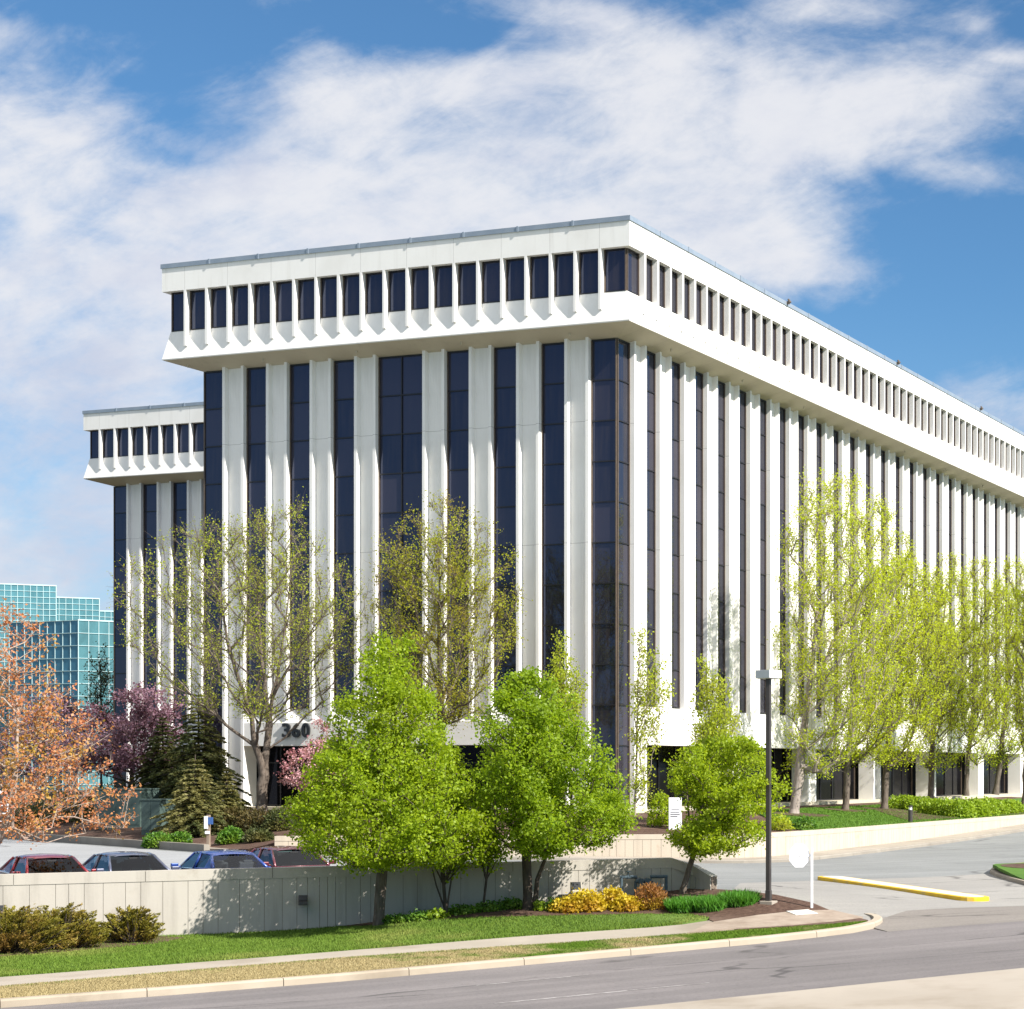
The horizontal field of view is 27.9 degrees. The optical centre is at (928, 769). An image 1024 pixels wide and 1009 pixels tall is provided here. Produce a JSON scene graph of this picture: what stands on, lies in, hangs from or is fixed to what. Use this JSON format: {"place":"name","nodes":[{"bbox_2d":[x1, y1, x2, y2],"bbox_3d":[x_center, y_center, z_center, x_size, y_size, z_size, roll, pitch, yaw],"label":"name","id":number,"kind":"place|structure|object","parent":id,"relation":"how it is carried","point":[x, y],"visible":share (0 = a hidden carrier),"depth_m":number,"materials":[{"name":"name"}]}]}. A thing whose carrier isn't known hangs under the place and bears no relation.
{"place":"outdoors","nodes":[
{"label":"outdoors","id":0,"kind":"place"},
{"bbox_2d":[82,402,203,787],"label":"office building","id":1,"kind":"structure","parent":0,"point":[147,462],"depth_m":150.66,"materials":[{"name":"white concrete"}]},
{"bbox_2d":[113,486,125,787],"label":"corner window","id":2,"kind":"structure","parent":1,"relation":"in","point":[119,492],"depth_m":152.30,"materials":[{"name":"blue glass"}]},
{"bbox_2d":[143,484,156,717],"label":"strip window","id":3,"kind":"structure","parent":1,"relation":"in","point":[149,491],"depth_m":151.30,"materials":[{"name":"blue glass"}]},
{"bbox_2d":[173,482,186,725],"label":"strip window","id":4,"kind":"structure","parent":1,"relation":"in","point":[179,489],"depth_m":150.38,"materials":[{"name":"blue glass"}]},
{"bbox_2d":[0,839,344,868],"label":"parking lot","id":5,"kind":"structure","parent":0,"point":[81,854],"depth_m":87.86,"materials":[{"name":"grey asphalt"}]},
{"bbox_2d":[0,854,95,873],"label":"parked car","id":6,"kind":"object","parent":5,"relation":"on","point":[42,863],"visible":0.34,"depth_m":57.55,"materials":[{"name":"red paint"}]},
{"bbox_2d":[0,598,141,849],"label":"copper tree","id":7,"kind":"object","parent":5,"relation":"on","point":[8,819],"visible":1,"depth_m":56.55,"materials":[{"name":"orange plant"}]},
{"bbox_2d":[82,851,178,871],"bbox_3d":[-23.956,3.232,59.180,2.397,1.532,4.925,0,0,-40],"label":"parked car","id":8,"kind":"object","parent":5,"relation":"on","point":[123,861],"visible":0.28,"depth_m":58.87,"materials":[{"name":"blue metal"}]},
{"bbox_2d":[170,849,270,869],"bbox_3d":[-21.763,3.214,60.720,2.397,1.532,4.925,0,0,-38],"label":"parked car","id":9,"kind":"object","parent":5,"relation":"on","point":[219,859],"visible":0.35,"depth_m":60.17,"materials":[{"name":"blue paint"}]},
{"bbox_2d":[250,846,334,867],"bbox_3d":[-20.237,3.191,62.480,2.397,1.532,4.925,0,0,-40],"label":"parked car","id":10,"kind":"object","parent":5,"relation":"on","point":[282,856],"visible":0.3,"depth_m":62.03,"materials":[{"name":"red paint"}]},
{"bbox_2d":[0,914,708,976],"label":"lawn","id":11,"kind":"structure","parent":0,"point":[657,917],"depth_m":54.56,"materials":[{"name":"green plant"}]},
{"bbox_2d":[0,936,182,955],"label":"juniper bed","id":12,"kind":"object","parent":11,"relation":"on","point":[96,946],"visible":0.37,"depth_m":52.45,"materials":[{"name":"brown soil"}]},
{"bbox_2d":[0,903,79,952],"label":"juniper shrub","id":13,"kind":"object","parent":12,"relation":"on","point":[15,936],"visible":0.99,"depth_m":51.01,"materials":[{"name":"green plant"}]},
{"bbox_2d":[29,902,111,948],"bbox_3d":[-22.808,4.118,52.158,2.659,1.300,1.569,0,0,0],"label":"juniper shrub","id":14,"kind":"object","parent":12,"relation":"on","point":[91,932],"visible":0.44,"depth_m":52.03,"materials":[{"name":"green plant"}]},
{"bbox_2d":[100,904,165,942],"bbox_3d":[-21.576,4.192,53.447,1.805,1.087,1.041,0,0,0],"label":"juniper shrub","id":15,"kind":"object","parent":12,"relation":"on","point":[134,925],"visible":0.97,"depth_m":53.31,"materials":[{"name":"green plant"}]},
{"bbox_2d":[0,920,733,985],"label":"sidewalk","id":16,"kind":"structure","parent":0,"point":[519,940],"depth_m":49.57,"materials":[{"name":"concrete"}]},
{"bbox_2d":[0,920,866,997],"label":"grass","id":17,"kind":"structure","parent":0,"point":[256,971],"depth_m":46.77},
{"bbox_2d":[0,790,1021,851],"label":"planting bed","id":18,"kind":"object","parent":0,"point":[135,833],"visible":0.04,"depth_m":97.92,"materials":[{"name":"brown soil"}]},
{"bbox_2d":[0,686,101,812],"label":"crabapple tree","id":19,"kind":"object","parent":18,"relation":"on","point":[67,711],"visible":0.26,"depth_m":114.11,"materials":[{"name":"orange plant"}]},
{"bbox_2d":[79,641,112,786],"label":"distant tree","id":20,"kind":"object","parent":18,"relation":"on","point":[104,676],"visible":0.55,"depth_m":164.78,"materials":[{"name":"green plant"}]},
{"bbox_2d":[48,681,190,786],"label":"crabapple tree","id":21,"kind":"object","parent":18,"relation":"on","point":[141,721],"visible":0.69,"depth_m":105.86,"materials":[{"name":"purple plant"}]},
{"bbox_2d":[92,788,163,829],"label":"utility cabinet","id":22,"kind":"object","parent":18,"relation":"on","point":[150,793],"visible":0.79,"depth_m":100.32,"materials":[{"name":"green metal"}]},
{"bbox_2d":[127,715,184,787],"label":"conifer tree","id":23,"kind":"object","parent":18,"relation":"on","point":[156,767],"visible":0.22,"depth_m":104.58,"materials":[{"name":"green plant"}]},
{"bbox_2d":[140,799,175,834],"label":"utility cabinet","id":24,"kind":"object","parent":18,"relation":"on","point":[150,808],"visible":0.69,"depth_m":96.80,"materials":[{"name":"metal"}]},
{"bbox_2d":[145,755,236,837],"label":"conifer tree","id":25,"kind":"object","parent":18,"relation":"on","point":[192,822],"visible":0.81,"depth_m":94.10,"materials":[{"name":"green plant"}]},
{"bbox_2d":[149,692,252,816],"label":"conifer tree","id":26,"kind":"object","parent":18,"relation":"on","point":[191,748],"visible":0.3,"depth_m":101.78,"materials":[{"name":"green plant"}]},
{"bbox_2d":[204,768,252,826],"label":"conifer tree","id":27,"kind":"object","parent":18,"relation":"on","point":[232,802],"visible":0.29,"depth_m":96.61,"materials":[{"name":"green plant"}]},
{"bbox_2d":[106,486,383,819],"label":"sparse tree","id":28,"kind":"object","parent":18,"relation":"on","point":[246,703],"visible":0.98,"depth_m":95.98,"materials":[{"name":"green plant"}]},
{"bbox_2d":[273,716,339,802],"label":"crabapple tree","id":29,"kind":"object","parent":18,"relation":"on","point":[296,776],"visible":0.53,"depth_m":94.90,"materials":[{"name":"pink plant"}]},
{"bbox_2d":[361,489,532,786],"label":"sparse tree","id":30,"kind":"object","parent":18,"relation":"on","point":[440,601],"visible":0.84,"depth_m":95.09,"materials":[{"name":"green plant"}]},
{"bbox_2d":[543,629,592,821],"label":"columnar tree","id":31,"kind":"object","parent":18,"relation":"on","point":[561,672],"visible":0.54,"depth_m":91.20,"materials":[{"name":"green plant"}]},
{"bbox_2d":[160,215,1023,812],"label":"office building","id":32,"kind":"structure","parent":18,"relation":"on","point":[614,429],"depth_m":105.48,"materials":[{"name":"white concrete"}]},
{"bbox_2d":[204,371,221,778],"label":"corner window","id":33,"kind":"structure","parent":32,"relation":"in","point":[213,379],"depth_m":108.31,"materials":[{"name":"blue glass"}]},
{"bbox_2d":[233,285,247,325],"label":"top floor window","id":34,"kind":"structure","parent":32,"relation":"in","point":[240,293],"depth_m":106.30,"materials":[{"name":"blue glass"}]},
{"bbox_2d":[246,367,265,708],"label":"strip window","id":35,"kind":"structure","parent":32,"relation":"in","point":[255,377],"depth_m":107.39,"materials":[{"name":"blue glass"}]},
{"bbox_2d":[254,283,269,323],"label":"top floor window","id":36,"kind":"structure","parent":32,"relation":"in","point":[261,292],"depth_m":105.83,"materials":[{"name":"blue glass"}]},
{"bbox_2d":[276,281,291,321],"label":"top floor window","id":37,"kind":"structure","parent":32,"relation":"in","point":[283,289],"depth_m":105.34,"materials":[{"name":"blue glass"}]},
{"bbox_2d":[290,363,309,707],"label":"strip window","id":38,"kind":"structure","parent":32,"relation":"in","point":[299,373],"depth_m":106.40,"materials":[{"name":"blue glass"}]},
{"bbox_2d":[298,279,313,319],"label":"top floor window","id":39,"kind":"structure","parent":32,"relation":"in","point":[305,287],"depth_m":104.88,"materials":[{"name":"blue glass"}]},
{"bbox_2d":[320,276,336,317],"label":"top floor window","id":40,"kind":"structure","parent":32,"relation":"in","point":[328,285],"depth_m":104.42,"materials":[{"name":"blue glass"}]},
{"bbox_2d":[334,360,353,707],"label":"strip window","id":41,"kind":"structure","parent":32,"relation":"in","point":[343,370],"depth_m":105.47,"materials":[{"name":"blue glass"}]},
{"bbox_2d":[343,274,358,315],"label":"top floor window","id":42,"kind":"structure","parent":32,"relation":"in","point":[350,282],"depth_m":103.93,"materials":[{"name":"blue glass"}]},
{"bbox_2d":[365,272,381,313],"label":"top floor window","id":43,"kind":"structure","parent":32,"relation":"in","point":[373,281],"depth_m":103.48,"materials":[{"name":"blue glass"}]},
{"bbox_2d":[388,270,404,311],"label":"top floor window","id":44,"kind":"structure","parent":32,"relation":"in","point":[396,279],"depth_m":103.00,"materials":[{"name":"blue glass"}]},
{"bbox_2d":[378,354,421,705],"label":"strip window","id":45,"kind":"structure","parent":32,"relation":"in","point":[399,377],"depth_m":104.32,"materials":[{"name":"blue glass"}]},
{"bbox_2d":[411,267,428,309],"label":"top floor window","id":46,"kind":"structure","parent":32,"relation":"in","point":[419,276],"depth_m":102.50,"materials":[{"name":"blue glass"}]},
{"bbox_2d":[435,265,451,307],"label":"top floor window","id":47,"kind":"structure","parent":32,"relation":"in","point":[443,274],"depth_m":102.05,"materials":[{"name":"blue glass"}]},
{"bbox_2d":[447,350,468,705],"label":"strip window","id":48,"kind":"structure","parent":32,"relation":"in","point":[457,361],"depth_m":103.10,"materials":[{"name":"blue glass"}]},
{"bbox_2d":[458,263,475,305],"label":"top floor window","id":49,"kind":"structure","parent":32,"relation":"in","point":[466,272],"depth_m":101.55,"materials":[{"name":"blue glass"}]},
{"bbox_2d":[482,260,499,303],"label":"top floor window","id":50,"kind":"structure","parent":32,"relation":"in","point":[490,269],"depth_m":101.08,"materials":[{"name":"blue glass"}]},
{"bbox_2d":[494,346,515,705],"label":"strip window","id":51,"kind":"structure","parent":32,"relation":"in","point":[505,357],"depth_m":102.15,"materials":[{"name":"blue glass"}]},
{"bbox_2d":[506,258,523,300],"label":"top floor window","id":52,"kind":"structure","parent":32,"relation":"in","point":[514,267],"depth_m":100.61,"materials":[{"name":"blue glass"}]},
{"bbox_2d":[530,255,548,298],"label":"top floor window","id":53,"kind":"structure","parent":32,"relation":"in","point":[539,265],"depth_m":100.15,"materials":[{"name":"blue glass"}]},
{"bbox_2d":[541,343,563,695],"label":"strip window","id":54,"kind":"structure","parent":32,"relation":"in","point":[552,355],"depth_m":101.23,"materials":[{"name":"blue glass"}]},
{"bbox_2d":[554,253,572,296],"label":"top floor window","id":55,"kind":"structure","parent":32,"relation":"in","point":[563,263],"depth_m":99.68,"materials":[{"name":"blue glass"}]},
{"bbox_2d":[579,250,597,294],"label":"top floor window","id":56,"kind":"structure","parent":32,"relation":"in","point":[588,261],"depth_m":99.20,"materials":[{"name":"blue glass"}]},
{"bbox_2d":[591,338,616,804],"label":"corner window","id":57,"kind":"structure","parent":32,"relation":"in","point":[603,351],"depth_m":100.22,"materials":[{"name":"blue glass"}]},
{"bbox_2d":[604,248,626,292],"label":"corner window","id":58,"kind":"structure","parent":32,"relation":"in","point":[615,260],"depth_m":98.69,"materials":[{"name":"blue glass"}]},
{"bbox_2d":[617,338,629,808],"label":"corner window","id":59,"kind":"structure","parent":32,"relation":"in","point":[623,347],"depth_m":100.61,"materials":[{"name":"blue glass"}]},
{"bbox_2d":[647,351,655,706],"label":"strip window","id":60,"kind":"structure","parent":32,"relation":"in","point":[651,357],"depth_m":103.50,"materials":[{"name":"blue glass"}]},
{"bbox_2d":[672,361,679,707],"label":"strip window","id":61,"kind":"structure","parent":32,"relation":"in","point":[675,367],"depth_m":106.09,"materials":[{"name":"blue glass"}]},
{"bbox_2d":[695,371,702,709],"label":"strip window","id":62,"kind":"structure","parent":32,"relation":"in","point":[698,376],"depth_m":108.71,"materials":[{"name":"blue glass"}]},
{"bbox_2d":[718,381,724,704],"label":"strip window","id":63,"kind":"structure","parent":32,"relation":"in","point":[721,386],"depth_m":111.45,"materials":[{"name":"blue glass"}]},
{"bbox_2d":[740,390,745,712],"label":"strip window","id":64,"kind":"structure","parent":32,"relation":"in","point":[742,394],"depth_m":114.07,"materials":[{"name":"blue glass"}]},
{"bbox_2d":[760,399,765,713],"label":"strip window","id":65,"kind":"structure","parent":32,"relation":"in","point":[762,402],"depth_m":116.69,"materials":[{"name":"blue glass"}]},
{"bbox_2d":[780,407,785,714],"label":"strip window","id":66,"kind":"structure","parent":32,"relation":"in","point":[782,411],"depth_m":119.42,"materials":[{"name":"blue glass"}]},
{"bbox_2d":[798,415,803,715],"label":"strip window","id":67,"kind":"structure","parent":32,"relation":"in","point":[800,419],"depth_m":122.02,"materials":[{"name":"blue glass"}]},
{"bbox_2d":[816,423,821,716],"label":"strip window","id":68,"kind":"structure","parent":32,"relation":"in","point":[818,426],"depth_m":124.70,"materials":[{"name":"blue glass"}]},
{"bbox_2d":[275,814,1023,857],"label":"retaining wall","id":69,"kind":"structure","parent":18,"relation":"on","point":[652,845],"depth_m":93.12,"materials":[{"name":"concrete"}]},
{"bbox_2d":[624,621,676,824],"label":"columnar tree","id":70,"kind":"object","parent":18,"relation":"on","point":[642,702],"visible":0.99,"depth_m":92.29,"materials":[{"name":"green plant"}]},
{"bbox_2d":[646,789,668,826],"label":"shrub","id":71,"kind":"object","parent":18,"relation":"on","point":[658,820],"visible":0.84,"depth_m":91.64,"materials":[{"name":"green plant"}]},
{"bbox_2d":[680,651,747,791],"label":"columnar tree","id":72,"kind":"object","parent":18,"relation":"on","point":[718,717],"visible":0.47,"depth_m":92.61,"materials":[{"name":"green plant"}]},
{"bbox_2d":[0,921,1023,1008],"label":"road","id":73,"kind":"structure","parent":0,"point":[869,956],"depth_m":44.12,"materials":[{"name":"grey asphalt"}]},
{"bbox_2d":[0,913,882,1007],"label":"kerb","id":74,"kind":"structure","parent":73,"relation":"on","point":[875,921],"depth_m":45.66,"materials":[{"name":"concrete"}]},
{"bbox_2d":[0,0,1023,610],"label":"sky","id":75,"kind":"structure","parent":0,"point":[859,164],"materials":[{"name":"blue"}]},
{"bbox_2d":[4,831,1023,889],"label":"drive lane","id":76,"kind":"structure","parent":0,"point":[977,856],"depth_m":85.12,"materials":[{"name":"grey asphalt"}]},
{"bbox_2d":[0,857,716,935],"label":"retaining wall","id":77,"kind":"structure","parent":76,"relation":"on","point":[204,901],"depth_m":56.23,"materials":[{"name":"concrete"}]},
{"bbox_2d":[321,828,1023,862],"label":"kerb","id":78,"kind":"structure","parent":76,"relation":"on","point":[847,853],"depth_m":91.10,"materials":[{"name":"concrete"}]},
{"bbox_2d":[338,888,867,929],"bbox_3d":[-9.315,4.212,56.626,15.219,1.232,6.232,0,0,0],"label":"mulch bed","id":79,"kind":"object","parent":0,"point":[783,904],"visible":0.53,"depth_m":56.81,"materials":[{"name":"brown soil"}]},
{"bbox_2d":[279,626,503,925],"bbox_3d":[-14.915,0.431,55.027,6.122,8.871,6.152,0,0,0],"label":"linden tree","id":80,"kind":"object","parent":79,"relation":"on","point":[397,826],"visible":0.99,"depth_m":54.08,"materials":[{"name":"green plant"}]},
{"bbox_2d":[416,794,503,912],"bbox_3d":[-13.662,2.545,56.604,2.838,3.897,2.793,0,0,0],"label":"multi stem tree","id":81,"kind":"object","parent":79,"relation":"on","point":[444,877],"visible":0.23,"depth_m":56.53,"materials":[{"name":"green plant"}]},
{"bbox_2d":[463,665,641,909],"bbox_3d":[-10.676,0.715,56.300,5.017,7.404,5.006,0,0,0],"label":"linden tree","id":82,"kind":"object","parent":79,"relation":"on","point":[535,724],"visible":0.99,"depth_m":55.58,"materials":[{"name":"green plant"}]},
{"bbox_2d":[565,885,608,912],"bbox_3d":[-10.011,3.779,57.300,1.487,0.859,1.162,0,0,0],"label":"golden shrub","id":83,"kind":"object","parent":79,"relation":"on","point":[593,903],"visible":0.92,"depth_m":57.01,"materials":[{"name":"yellow plant"}]},
{"bbox_2d":[633,881,668,910],"bbox_3d":[-8.076,3.706,57.656,1.233,0.917,1.166,0,0,0],"label":"rusty shrub","id":84,"kind":"object","parent":79,"relation":"on","point":[658,894],"visible":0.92,"depth_m":57.42,"materials":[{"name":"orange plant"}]},
{"bbox_2d":[660,730,793,893],"bbox_3d":[-5.989,1.432,58.573,4.045,5.178,3.974,0,0,0],"label":"tree","id":85,"kind":"object","parent":79,"relation":"on","point":[711,825],"visible":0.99,"depth_m":58.09,"materials":[{"name":"green plant"}]},
{"bbox_2d":[755,670,781,904],"bbox_3d":[-4.646,0.630,57.420,0.588,7.008,0.512,0,0,42],"label":"lamp post","id":86,"kind":"object","parent":79,"relation":"on","point":[768,675],"visible":0.87,"depth_m":57.36,"materials":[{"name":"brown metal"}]},
{"bbox_2d":[499,824,1023,859],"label":"sidewalk","id":87,"kind":"structure","parent":0,"point":[928,840],"depth_m":98.14,"materials":[{"name":"concrete"}]},
{"bbox_2d":[688,910,862,933],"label":"sidewalk","id":88,"kind":"structure","parent":0,"point":[775,919],"depth_m":55.09,"materials":[{"name":"beige concrete"}]},
{"bbox_2d":[619,968,1023,1008],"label":"sidewalk","id":89,"kind":"structure","parent":0,"point":[1000,989],"depth_m":38.75,"materials":[{"name":"concrete"}]},
{"bbox_2d":[734,874,1023,920],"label":"driveway","id":90,"kind":"structure","parent":0,"point":[858,900],"depth_m":64.44,"materials":[{"name":"concrete"}]},
{"bbox_2d":[818,876,988,900],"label":"traffic median","id":91,"kind":"object","parent":90,"relation":"on","point":[953,895],"visible":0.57,"depth_m":67.23,"materials":[{"name":"yellow paint"}]},
{"bbox_2d":[760,798,1023,830],"bbox_3d":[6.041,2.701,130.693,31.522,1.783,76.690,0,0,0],"label":"lawn","id":92,"kind":"structure","parent":0,"point":[1019,799],"depth_m":108.05,"materials":[{"name":"plant"}]},
{"bbox_2d":[765,461,926,813],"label":"spring tree","id":93,"kind":"object","parent":92,"relation":"on","point":[801,767],"visible":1,"depth_m":107.17,"materials":[{"name":"green plant"}]},
{"bbox_2d":[822,488,946,809],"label":"spring tree","id":94,"kind":"object","parent":92,"relation":"on","point":[889,704],"visible":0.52,"depth_m":116.37,"materials":[{"name":"green plant"}]},
{"bbox_2d":[850,531,965,808],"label":"spring tree","id":95,"kind":"object","parent":92,"relation":"on","point":[918,717],"visible":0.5,"depth_m":120.69,"materials":[{"name":"green plant"}]},
{"bbox_2d":[904,547,991,798],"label":"spring tree","id":96,"kind":"object","parent":92,"relation":"on","point":[959,702],"visible":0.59,"depth_m":132.67,"materials":[{"name":"green plant"}]},
{"bbox_2d":[878,804,1023,819],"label":"hedge mulch","id":97,"kind":"object","parent":92,"relation":"on","point":[906,816],"visible":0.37,"depth_m":115.24,"materials":[{"name":"brown soil"}]},
{"bbox_2d":[997,552,1023,803],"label":"spring tree","id":98,"kind":"object","parent":97,"relation":"on","point":[1019,720],"visible":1,"depth_m":129.51,"materials":[{"name":"green plant"}]},
{"bbox_2d":[945,551,1022,795],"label":"spring tree","id":99,"kind":"object","parent":92,"relation":"on","point":[976,739],"visible":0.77,"depth_m":142.41,"materials":[{"name":"green plant"}]},
{"bbox_2d":[975,556,1023,794],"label":"spring tree","id":100,"kind":"object","parent":92,"relation":"on","point":[1000,757],"visible":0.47,"depth_m":146.06,"materials":[{"name":"green plant"}]},
{"bbox_2d":[870,906,1023,931],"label":"drive apron","id":101,"kind":"object","parent":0,"point":[921,919],"visible":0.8,"depth_m":57.23,"materials":[{"name":"concrete"}]},
{"label":"ground","id":102,"kind":"structure","parent":0,"visible":0},
{"bbox_2d":[0,583,112,790],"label":"glass building","id":103,"kind":"structure","parent":102,"relation":"on","point":[79,626],"depth_m":227.66,"materials":[{"name":"teal glass"}]},
{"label":"sidewalk","id":104,"kind":"structure","parent":0,"visible":0},
{"bbox_2d":[4,832,209,851],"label":"kerb","id":105,"kind":"structure","parent":104,"relation":"on","point":[175,846],"depth_m":93.60,"materials":[{"name":"concrete"}]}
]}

